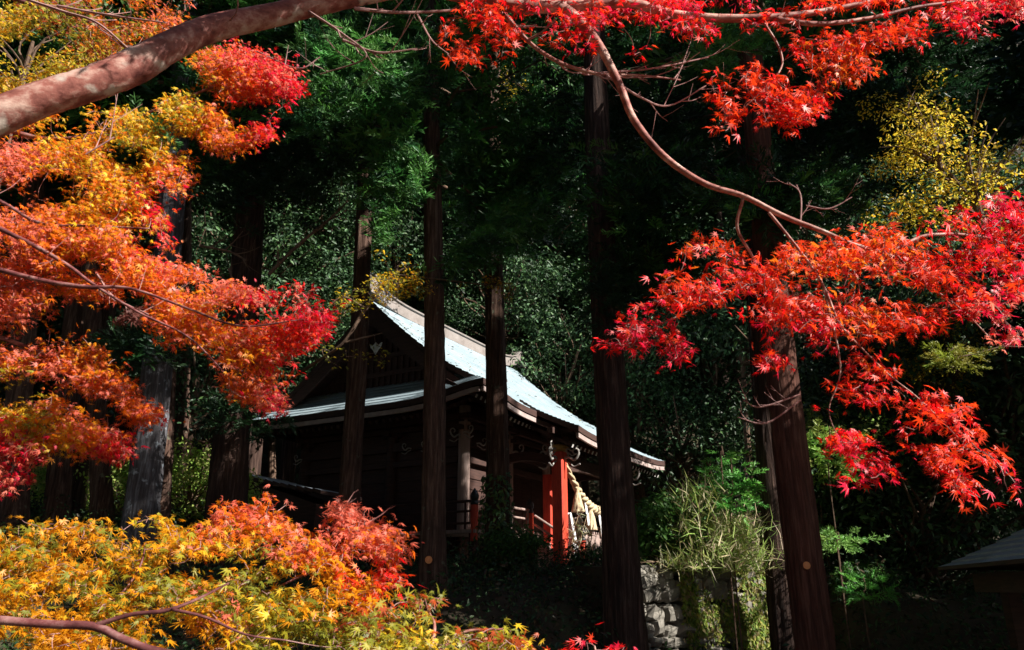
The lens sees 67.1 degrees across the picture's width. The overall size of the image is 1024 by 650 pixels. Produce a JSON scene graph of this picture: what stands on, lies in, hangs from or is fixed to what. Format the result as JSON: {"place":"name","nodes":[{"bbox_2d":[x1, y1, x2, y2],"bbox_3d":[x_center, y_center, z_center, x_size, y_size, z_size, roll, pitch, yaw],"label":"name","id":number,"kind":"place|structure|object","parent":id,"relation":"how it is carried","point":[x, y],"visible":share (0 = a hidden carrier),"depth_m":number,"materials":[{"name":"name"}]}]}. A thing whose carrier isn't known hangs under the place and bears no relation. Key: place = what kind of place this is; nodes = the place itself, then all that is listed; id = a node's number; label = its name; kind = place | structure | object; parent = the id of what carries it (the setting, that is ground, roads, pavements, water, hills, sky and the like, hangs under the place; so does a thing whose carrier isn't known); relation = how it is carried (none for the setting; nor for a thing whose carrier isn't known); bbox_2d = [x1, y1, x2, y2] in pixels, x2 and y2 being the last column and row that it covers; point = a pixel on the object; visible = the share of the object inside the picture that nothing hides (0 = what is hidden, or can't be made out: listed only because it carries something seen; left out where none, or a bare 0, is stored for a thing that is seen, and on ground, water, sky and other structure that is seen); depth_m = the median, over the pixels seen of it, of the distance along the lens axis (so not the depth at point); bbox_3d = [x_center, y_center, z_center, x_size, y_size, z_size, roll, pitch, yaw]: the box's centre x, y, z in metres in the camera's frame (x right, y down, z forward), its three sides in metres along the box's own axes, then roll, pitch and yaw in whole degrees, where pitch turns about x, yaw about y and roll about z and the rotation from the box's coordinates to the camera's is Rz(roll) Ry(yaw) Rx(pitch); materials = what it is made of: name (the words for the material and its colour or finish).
{"place":"outdoors","nodes":[
{"label":"outdoors","id":0,"kind":"place"},
{"bbox_2d":[0,2,1023,649],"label":"ground","id":1,"kind":"structure","parent":0,"point":[894,640],"depth_m":11.41,"materials":[{"name":"soil"}]},
{"bbox_2d":[0,0,116,185],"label":"yellow tree","id":2,"kind":"object","parent":1,"relation":"on","point":[32,53],"visible":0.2,"depth_m":10.72,"materials":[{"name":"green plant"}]},
{"bbox_2d":[0,245,131,407],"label":"evergreen tree","id":3,"kind":"object","parent":1,"relation":"on","point":[38,329],"visible":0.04,"depth_m":22.05,"materials":[{"name":"green plant"}]},
{"bbox_2d":[30,452,128,507],"bbox_3d":[-9.755,3.610,17.805,2.689,2.034,2.970,0,-19,0],"label":"shrub","id":4,"kind":"object","parent":1,"relation":"on","point":[38,476],"visible":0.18,"depth_m":16.91,"materials":[{"name":"green plant"}]},
{"bbox_2d":[0,0,174,221],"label":"cedar tree","id":5,"kind":"object","parent":1,"relation":"on","point":[14,45],"visible":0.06,"depth_m":16.75,"materials":[{"name":"green plant"}]},
{"bbox_2d":[0,0,192,536],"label":"cedar tree","id":6,"kind":"object","parent":1,"relation":"on","point":[20,505],"visible":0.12,"depth_m":15.46,"materials":[{"name":"brown plant"}]},
{"bbox_2d":[0,242,206,439],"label":"evergreen tree","id":7,"kind":"object","parent":1,"relation":"on","point":[46,386],"visible":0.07,"depth_m":21.80,"materials":[{"name":"green plant"}]},
{"bbox_2d":[0,3,229,535],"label":"cedar tree","id":8,"kind":"object","parent":1,"relation":"on","point":[101,496],"visible":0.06,"depth_m":15.40,"materials":[{"name":"brown plant"}]},
{"bbox_2d":[0,3,245,530],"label":"cedar tree","id":9,"kind":"object","parent":1,"relation":"on","point":[59,481],"visible":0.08,"depth_m":15.75,"materials":[{"name":"brown plant"}]},
{"bbox_2d":[73,446,183,520],"bbox_3d":[-8.742,3.819,17.636,2.545,2.034,3.055,0,-19,0],"label":"shrub","id":10,"kind":"object","parent":1,"relation":"on","point":[126,469],"visible":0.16,"depth_m":17.59,"materials":[{"name":"green plant"}]},
{"bbox_2d":[37,229,266,465],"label":"evergreen tree","id":11,"kind":"object","parent":1,"relation":"on","point":[61,310],"visible":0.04,"depth_m":22.56,"materials":[{"name":"green plant"}]},
{"bbox_2d":[2,0,311,520],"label":"cedar tree","id":12,"kind":"object","parent":1,"relation":"on","point":[79,494],"visible":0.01,"depth_m":17.01,"materials":[{"name":"brown plant"}]},
{"bbox_2d":[5,0,337,585],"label":"cedar tree","id":13,"kind":"object","parent":1,"relation":"on","point":[144,484],"visible":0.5,"depth_m":13.31,"materials":[{"name":"grey plant"}]},
{"bbox_2d":[0,0,350,500],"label":"maple tree","id":14,"kind":"object","parent":1,"relation":"on","point":[84,233],"visible":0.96,"depth_m":5.08,"materials":[{"name":"orange plant"}]},
{"bbox_2d":[25,0,349,539],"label":"cedar tree","id":15,"kind":"object","parent":1,"relation":"on","point":[166,505],"visible":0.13,"depth_m":15.19,"materials":[{"name":"brown plant"}]},
{"bbox_2d":[106,436,268,526],"bbox_3d":[-6.477,3.303,15.197,3.216,2.146,2.636,0,-19,0],"label":"shrub","id":16,"kind":"object","parent":1,"relation":"on","point":[186,510],"visible":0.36,"depth_m":15.12,"materials":[{"name":"green plant"}]},
{"bbox_2d":[98,211,282,352],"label":"evergreen tree","id":17,"kind":"object","parent":1,"relation":"on","point":[144,235],"visible":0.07,"depth_m":23.78,"materials":[{"name":"green plant"}]},
{"bbox_2d":[107,292,310,457],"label":"evergreen tree","id":18,"kind":"object","parent":1,"relation":"on","point":[196,390],"visible":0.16,"depth_m":20.82,"materials":[{"name":"green plant"}]},
{"bbox_2d":[0,484,427,649],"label":"maple tree","id":19,"kind":"object","parent":1,"relation":"on","point":[102,621],"visible":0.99,"depth_m":3.42,"materials":[{"name":"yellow plant"}]},
{"bbox_2d":[172,8,276,509],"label":"cedar tree","id":20,"kind":"object","parent":1,"relation":"on","point":[187,247],"visible":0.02,"depth_m":20.66,"materials":[{"name":"brown plant"}]},
{"bbox_2d":[134,156,317,265],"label":"evergreen tree","id":21,"kind":"object","parent":1,"relation":"on","point":[206,210],"visible":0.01,"depth_m":26.83,"materials":[{"name":"green plant"}]},
{"bbox_2d":[132,159,335,498],"bbox_3d":[-9.141,0.380,25.223,6.866,13.362,7.098,15,-24,-37],"label":"evergreen tree","id":22,"kind":"object","parent":1,"relation":"on","point":[198,222],"visible":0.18,"depth_m":24.64,"materials":[{"name":"green plant"}]},
{"bbox_2d":[106,0,396,574],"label":"cedar tree","id":23,"kind":"object","parent":1,"relation":"on","point":[229,465],"visible":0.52,"depth_m":14.39,"materials":[{"name":"green plant"}]},
{"bbox_2d":[179,230,352,377],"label":"evergreen tree","id":24,"kind":"object","parent":1,"relation":"on","point":[300,281],"visible":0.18,"depth_m":24.74,"materials":[{"name":"green plant"}]},
{"bbox_2d":[195,193,396,478],"bbox_3d":[-7.756,1.214,26.353,7.496,12.539,6.867,0,-19,0],"label":"evergreen tree","id":25,"kind":"object","parent":1,"relation":"on","point":[343,254],"visible":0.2,"depth_m":26.28,"materials":[{"name":"green plant"}]},
{"bbox_2d":[250,475,362,555],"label":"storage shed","id":26,"kind":"structure","parent":1,"relation":"on","point":[308,510],"depth_m":17.17,"materials":[{"name":"wood"}]},
{"bbox_2d":[261,260,388,389],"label":"evergreen tree","id":27,"kind":"object","parent":1,"relation":"on","point":[316,354],"visible":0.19,"depth_m":24.32,"materials":[{"name":"green plant"}]},
{"bbox_2d":[248,4,405,500],"bbox_3d":[-8.002,-6.510,27.637,9.017,27.922,10.569,0,-19,0],"label":"cedar tree","id":28,"kind":"object","parent":1,"relation":"on","point":[255,457],"visible":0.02,"depth_m":23.94,"materials":[{"name":"brown plant"}]},
{"bbox_2d":[265,148,423,364],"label":"evergreen tree","id":29,"kind":"object","parent":1,"relation":"on","point":[335,204],"visible":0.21,"depth_m":27.54,"materials":[{"name":"green plant"}]},
{"bbox_2d":[267,175,423,329],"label":"evergreen tree","id":30,"kind":"object","parent":1,"relation":"on","point":[414,238],"visible":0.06,"depth_m":29.45,"materials":[{"name":"green plant"}]},
{"bbox_2d":[229,0,518,572],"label":"cedar tree","id":31,"kind":"object","parent":1,"relation":"on","point":[333,100],"visible":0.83,"depth_m":13.92,"materials":[{"name":"green plant"}]},
{"bbox_2d":[252,245,516,414],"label":"maple tree","id":32,"kind":"object","parent":1,"relation":"on","point":[389,281],"visible":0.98,"depth_m":12.98,"materials":[{"name":"yellow plant"}]},
{"bbox_2d":[311,178,463,308],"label":"evergreen tree","id":33,"kind":"object","parent":1,"relation":"on","point":[419,259],"visible":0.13,"depth_m":30.09,"materials":[{"name":"green plant"}]},
{"bbox_2d":[334,218,507,335],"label":"evergreen tree","id":34,"kind":"object","parent":1,"relation":"on","point":[419,305],"visible":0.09,"depth_m":31.55,"materials":[{"name":"green plant"}]},
{"bbox_2d":[374,181,482,292],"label":"evergreen tree","id":35,"kind":"object","parent":1,"relation":"on","point":[445,237],"visible":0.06,"depth_m":30.93,"materials":[{"name":"green plant"}]},
{"bbox_2d":[313,582,546,649],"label":"maple tree","id":36,"kind":"object","parent":1,"relation":"on","point":[376,636],"visible":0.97,"depth_m":2.88,"materials":[{"name":"yellow plant"}]},
{"bbox_2d":[361,3,506,295],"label":"cedar tree","id":37,"kind":"object","parent":1,"relation":"on","point":[393,263],"visible":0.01,"depth_m":29.76,"materials":[{"name":"green plant"}]},
{"bbox_2d":[286,0,583,599],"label":"cedar tree","id":38,"kind":"object","parent":1,"relation":"on","point":[407,188],"visible":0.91,"depth_m":13.63,"materials":[{"name":"green plant"}]},
{"bbox_2d":[252,272,664,568],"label":"shrine hall","id":39,"kind":"structure","parent":1,"relation":"on","point":[549,439],"depth_m":19.95,"materials":[{"name":"brown wood"}]},
{"bbox_2d":[513,475,542,532],"bbox_3d":[0.539,5.062,21.377,0.058,1.550,2.150,-10,-21,28],"label":"lattice door","id":40,"kind":"structure","parent":39,"relation":"in","point":[524,489],"depth_m":21.29,"materials":[{"name":"brown wood"}]},
{"bbox_2d":[567,463,600,532],"bbox_3d":[2.325,4.784,20.741,0.367,1.732,3.988,-10,-21,28],"label":"sacred rope","id":41,"kind":"object","parent":39,"relation":"hanging from","point":[581,501],"visible":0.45,"depth_m":19.88,"materials":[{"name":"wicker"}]},
{"bbox_2d":[575,530,601,553],"bbox_3d":[1.827,5.883,20.177,0.600,0.920,1.400,-10,-21,28],"label":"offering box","id":42,"kind":"object","parent":39,"relation":"on","point":[597,541],"visible":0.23,"depth_m":20.27,"materials":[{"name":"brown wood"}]},
{"bbox_2d":[359,0,613,572],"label":"cedar tree","id":43,"kind":"object","parent":1,"relation":"on","point":[511,175],"visible":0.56,"depth_m":15.60,"materials":[{"name":"green plant"}]},
{"bbox_2d":[400,13,585,247],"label":"cedar tree","id":44,"kind":"object","parent":1,"relation":"on","point":[557,101],"depth_m":30.77,"materials":[{"name":"green plant"}]},
{"bbox_2d":[417,238,581,350],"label":"evergreen tree","id":45,"kind":"object","parent":1,"relation":"on","point":[473,320],"visible":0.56,"depth_m":29.11,"materials":[{"name":"green plant"}]},
{"bbox_2d":[0,0,1023,514],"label":"maple tree","id":46,"kind":"object","parent":1,"relation":"on","point":[108,76],"visible":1,"depth_m":3.63,"materials":[{"name":"red plant"}]},
{"bbox_2d":[0,491,1023,649],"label":"undergrowth","id":47,"kind":"object","parent":1,"relation":"on","point":[545,571],"visible":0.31,"depth_m":11.81,"materials":[{"name":"green plant"}]},
{"bbox_2d":[0,194,1023,583],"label":"hillside undergrowth","id":48,"kind":"object","parent":1,"relation":"on","point":[564,408],"depth_m":31.93,"materials":[{"name":"green plant"}]},
{"bbox_2d":[483,521,554,574],"bbox_3d":[0.128,4.176,14.188,1.338,1.136,1.336,0,-19,0],"label":"shrub","id":49,"kind":"object","parent":1,"relation":"on","point":[531,544],"visible":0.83,"depth_m":13.98,"materials":[{"name":"green plant"}]},
{"bbox_2d":[451,133,587,371],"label":"evergreen tree","id":50,"kind":"object","parent":1,"relation":"on","point":[572,242],"visible":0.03,"depth_m":31.68,"materials":[{"name":"green plant"}]},
{"bbox_2d":[467,198,621,386],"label":"evergreen tree","id":51,"kind":"object","parent":1,"relation":"on","point":[554,259],"visible":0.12,"depth_m":31.43,"materials":[{"name":"green plant"}]},
{"bbox_2d":[483,255,637,530],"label":"evergreen tree","id":52,"kind":"object","parent":1,"relation":"on","point":[567,351],"visible":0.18,"depth_m":29.65,"materials":[{"name":"green plant"}]},
{"bbox_2d":[506,302,633,423],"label":"evergreen tree","id":53,"kind":"object","parent":1,"relation":"on","point":[559,392],"visible":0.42,"depth_m":28.12,"materials":[{"name":"green plant"}]},
{"bbox_2d":[562,547,601,570],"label":"shrub","id":54,"kind":"object","parent":1,"relation":"on","point":[598,554],"visible":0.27,"depth_m":14.74,"materials":[{"name":"green plant"}]},
{"bbox_2d":[542,622,637,649],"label":"maple sapling","id":55,"kind":"object","parent":1,"relation":"on","point":[611,647],"visible":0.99,"depth_m":3.05,"materials":[{"name":"red plant"}]},
{"bbox_2d":[555,129,649,530],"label":"evergreen tree","id":56,"kind":"object","parent":1,"relation":"on","point":[585,487],"visible":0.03,"depth_m":31.27,"materials":[{"name":"green plant"}]},
{"bbox_2d":[506,10,728,248],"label":"cedar tree","id":57,"kind":"object","parent":1,"relation":"on","point":[618,66],"visible":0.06,"depth_m":32.01,"materials":[{"name":"green plant"}]},
{"bbox_2d":[457,0,793,649],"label":"cedar tree","id":58,"kind":"object","parent":1,"relation":"on","point":[609,271],"visible":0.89,"depth_m":11.83,"materials":[{"name":"green plant"}]},
{"bbox_2d":[538,290,712,564],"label":"evergreen tree","id":59,"kind":"object","parent":1,"relation":"on","point":[629,368],"visible":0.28,"depth_m":26.95,"materials":[{"name":"green plant"}]},
{"bbox_2d":[548,193,713,547],"bbox_3d":[4.438,1.621,30.338,7.544,16.909,7.942,0,-19,0],"label":"evergreen tree","id":60,"kind":"object","parent":1,"relation":"on","point":[636,495],"visible":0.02,"depth_m":30.44,"materials":[{"name":"green plant"}]},
{"bbox_2d":[580,24,735,502],"bbox_3d":[6.625,-5.102,36.212,9.267,27.563,8.746,0,-19,0],"label":"cedar tree","id":61,"kind":"object","parent":1,"relation":"on","point":[665,428],"visible":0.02,"depth_m":33.52,"materials":[{"name":"green plant"}]},
{"bbox_2d":[577,366,756,527],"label":"evergreen tree","id":62,"kind":"object","parent":1,"relation":"on","point":[680,458],"visible":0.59,"depth_m":26.25,"materials":[{"name":"green plant"}]},
{"bbox_2d":[573,561,770,649],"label":"stone retaining wall","id":63,"kind":"structure","parent":1,"relation":"on","point":[663,605],"depth_m":11.51,"materials":[{"name":"stone"}]},
{"bbox_2d":[598,483,719,564],"bbox_3d":[2.294,3.274,12.097,1.866,1.590,1.851,0,-19,0],"label":"shrub","id":64,"kind":"object","parent":63,"relation":"on","point":[647,536],"visible":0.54,"depth_m":11.70,"materials":[{"name":"green plant"}]},
{"bbox_2d":[640,470,784,584],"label":"dry grass","id":65,"kind":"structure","parent":63,"relation":"on","point":[723,554],"depth_m":11.49,"materials":[{"name":"green plant"}]},
{"bbox_2d":[672,566,770,649],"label":"wall moss","id":66,"kind":"object","parent":63,"relation":"attached to","point":[690,596],"depth_m":11.77,"materials":[{"name":"green plant"}]},
{"bbox_2d":[665,523,716,583],"bbox_3d":[2.764,4.279,11.478,0.894,2.628,0.889,0,-19,0],"label":"shrub","id":67,"kind":"object","parent":1,"relation":"on","point":[673,542],"visible":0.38,"depth_m":11.67,"materials":[{"name":"green plant"}]},
{"bbox_2d":[553,0,867,649],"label":"cedar tree","id":68,"kind":"object","parent":1,"relation":"on","point":[779,614],"visible":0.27,"depth_m":12.66,"materials":[{"name":"brown plant"}]},
{"bbox_2d":[624,252,800,566],"bbox_3d":[7.177,3.218,27.211,7.526,12.018,7.861,0,-19,0],"label":"evergreen tree","id":69,"kind":"object","parent":1,"relation":"on","point":[719,359],"visible":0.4,"depth_m":26.45,"materials":[{"name":"green plant"}]},
{"bbox_2d":[700,446,738,649],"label":"young conifer","id":70,"kind":"object","parent":1,"relation":"on","point":[721,459],"visible":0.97,"depth_m":11.92,"materials":[{"name":"green plant"}]},
{"bbox_2d":[617,0,822,559],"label":"cedar tree","id":71,"kind":"object","parent":1,"relation":"on","point":[717,159],"visible":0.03,"depth_m":31.86,"materials":[{"name":"green plant"}]},
{"bbox_2d":[688,448,768,649],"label":"young conifer","id":72,"kind":"object","parent":1,"relation":"on","point":[751,487],"visible":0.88,"depth_m":11.71,"materials":[{"name":"green plant"}]},
{"bbox_2d":[630,219,844,563],"bbox_3d":[7.396,2.341,25.577,6.621,12.718,7.292,9,-21,-25],"label":"evergreen tree","id":73,"kind":"object","parent":1,"relation":"on","point":[746,362],"visible":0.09,"depth_m":25.96,"materials":[{"name":"green plant"}]},
{"bbox_2d":[551,0,973,649],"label":"cedar tree","id":74,"kind":"object","parent":1,"relation":"on","point":[809,598],"visible":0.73,"depth_m":10.55,"materials":[{"name":"brown plant"}]},
{"bbox_2d":[748,402,901,579],"bbox_3d":[5.363,3.018,13.222,2.430,3.454,2.163,0,-19,0],"label":"shrub","id":75,"kind":"object","parent":1,"relation":"on","point":[808,426],"visible":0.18,"depth_m":13.15,"materials":[{"name":"green plant"}]},
{"bbox_2d":[709,152,941,351],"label":"evergreen tree","id":76,"kind":"object","parent":1,"relation":"on","point":[811,234],"visible":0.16,"depth_m":25.31,"materials":[{"name":"green plant"}]},
{"bbox_2d":[719,0,938,331],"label":"cedar tree","id":77,"kind":"object","parent":1,"relation":"on","point":[870,56],"visible":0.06,"depth_m":32.64,"materials":[{"name":"green plant"}]},
{"bbox_2d":[684,230,991,533],"bbox_3d":[7.450,1.843,17.654,6.709,8.597,5.974,12,-22,-32],"label":"evergreen tree","id":78,"kind":"object","parent":1,"relation":"on","point":[801,340],"visible":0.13,"depth_m":16.38,"materials":[{"name":"green plant"}]},
{"bbox_2d":[806,419,872,603],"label":"young conifer","id":79,"kind":"object","parent":1,"relation":"on","point":[815,449],"visible":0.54,"depth_m":12.38,"materials":[{"name":"green plant"}]},
{"bbox_2d":[819,525,888,649],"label":"young conifer","id":80,"kind":"object","parent":1,"relation":"on","point":[844,542],"visible":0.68,"depth_m":11.18,"materials":[{"name":"green plant"}]},
{"bbox_2d":[828,558,901,596],"bbox_3d":[5.476,4.105,12.070,1.032,0.909,1.036,16,-24,-38],"label":"shrub","id":81,"kind":"object","parent":1,"relation":"on","point":[856,570],"visible":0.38,"depth_m":11.99,"materials":[{"name":"green plant"}]},
{"bbox_2d":[832,561,903,648],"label":"young conifer","id":82,"kind":"object","parent":1,"relation":"on","point":[872,586],"visible":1,"depth_m":10.86,"materials":[{"name":"green plant"}]},
{"bbox_2d":[722,401,1019,579],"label":"evergreen tree","id":83,"kind":"object","parent":1,"relation":"on","point":[879,520],"visible":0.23,"depth_m":13.33,"materials":[{"name":"green plant"}]},
{"bbox_2d":[737,288,1023,564],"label":"evergreen tree","id":84,"kind":"object","parent":1,"relation":"on","point":[818,400],"visible":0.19,"depth_m":13.86,"materials":[{"name":"green plant"}]},
{"bbox_2d":[744,219,1022,514],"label":"evergreen tree","id":85,"kind":"object","parent":1,"relation":"on","point":[932,251],"visible":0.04,"depth_m":19.31,"materials":[{"name":"green plant"}]},
{"bbox_2d":[785,0,982,203],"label":"cedar tree","id":86,"kind":"object","parent":1,"relation":"on","point":[941,87],"visible":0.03,"depth_m":33.57,"materials":[{"name":"green plant"}]},
{"bbox_2d":[757,375,1023,592],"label":"evergreen tree","id":87,"kind":"object","parent":1,"relation":"on","point":[925,534],"visible":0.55,"depth_m":12.72,"materials":[{"name":"green plant"}]},
{"bbox_2d":[787,127,1022,303],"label":"evergreen tree","id":88,"kind":"object","parent":1,"relation":"on","point":[931,211],"visible":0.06,"depth_m":26.98,"materials":[{"name":"green plant"}]},
{"bbox_2d":[798,239,1023,572],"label":"evergreen tree","id":89,"kind":"object","parent":1,"relation":"on","point":[894,287],"visible":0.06,"depth_m":15.76,"materials":[{"name":"green plant"}]},
{"bbox_2d":[805,246,1023,570],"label":"evergreen tree","id":90,"kind":"object","parent":1,"relation":"on","point":[1003,419],"visible":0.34,"depth_m":13.49,"materials":[{"name":"green plant"}]},
{"bbox_2d":[824,0,1023,189],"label":"cedar tree","id":91,"kind":"object","parent":1,"relation":"on","point":[948,53],"visible":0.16,"depth_m":32.84,"materials":[{"name":"green plant"}]},
{"bbox_2d":[843,108,1023,290],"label":"evergreen tree","id":92,"kind":"object","parent":1,"relation":"on","point":[1011,167],"visible":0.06,"depth_m":27.09,"materials":[{"name":"green plant"}]},
{"bbox_2d":[872,286,999,593],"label":"tree","id":93,"kind":"object","parent":1,"relation":"on","point":[953,386],"visible":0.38,"depth_m":13.43,"materials":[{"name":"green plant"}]},
{"bbox_2d":[855,66,1023,256],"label":"yellow tree","id":94,"kind":"object","parent":1,"relation":"on","point":[923,157],"visible":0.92,"depth_m":9.48,"materials":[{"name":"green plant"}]},
{"bbox_2d":[861,82,1023,265],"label":"yellow tree","id":95,"kind":"object","parent":1,"relation":"on","point":[973,188],"visible":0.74,"depth_m":9.19,"materials":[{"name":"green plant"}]},
{"bbox_2d":[865,192,1023,434],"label":"evergreen tree","id":96,"kind":"object","parent":1,"relation":"on","point":[957,243],"visible":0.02,"depth_m":20.31,"materials":[{"name":"green plant"}]},
{"bbox_2d":[891,0,1023,354],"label":"cedar tree","id":97,"kind":"object","parent":1,"relation":"on","point":[1009,105],"visible":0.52,"depth_m":12.95,"materials":[{"name":"green plant"}]},
{"bbox_2d":[903,0,1021,174],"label":"cedar tree","id":98,"kind":"object","parent":1,"relation":"on","point":[979,68],"visible":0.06,"depth_m":37.67,"materials":[{"name":"green plant"}]},
{"bbox_2d":[919,341,1023,375],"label":"young conifer","id":99,"kind":"object","parent":1,"relation":"on","point":[961,364],"visible":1,"depth_m":11.37,"materials":[{"name":"green plant"}]},
{"bbox_2d":[938,529,1023,649],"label":"pavilion","id":100,"kind":"structure","parent":1,"relation":"on","point":[1006,553],"depth_m":9.40,"materials":[{"name":"wood"}]},
{"bbox_2d":[568,512,596,556],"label":"shrub","id":101,"kind":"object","parent":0,"point":[576,527],"depth_m":18.25,"materials":[{"name":"plant"}]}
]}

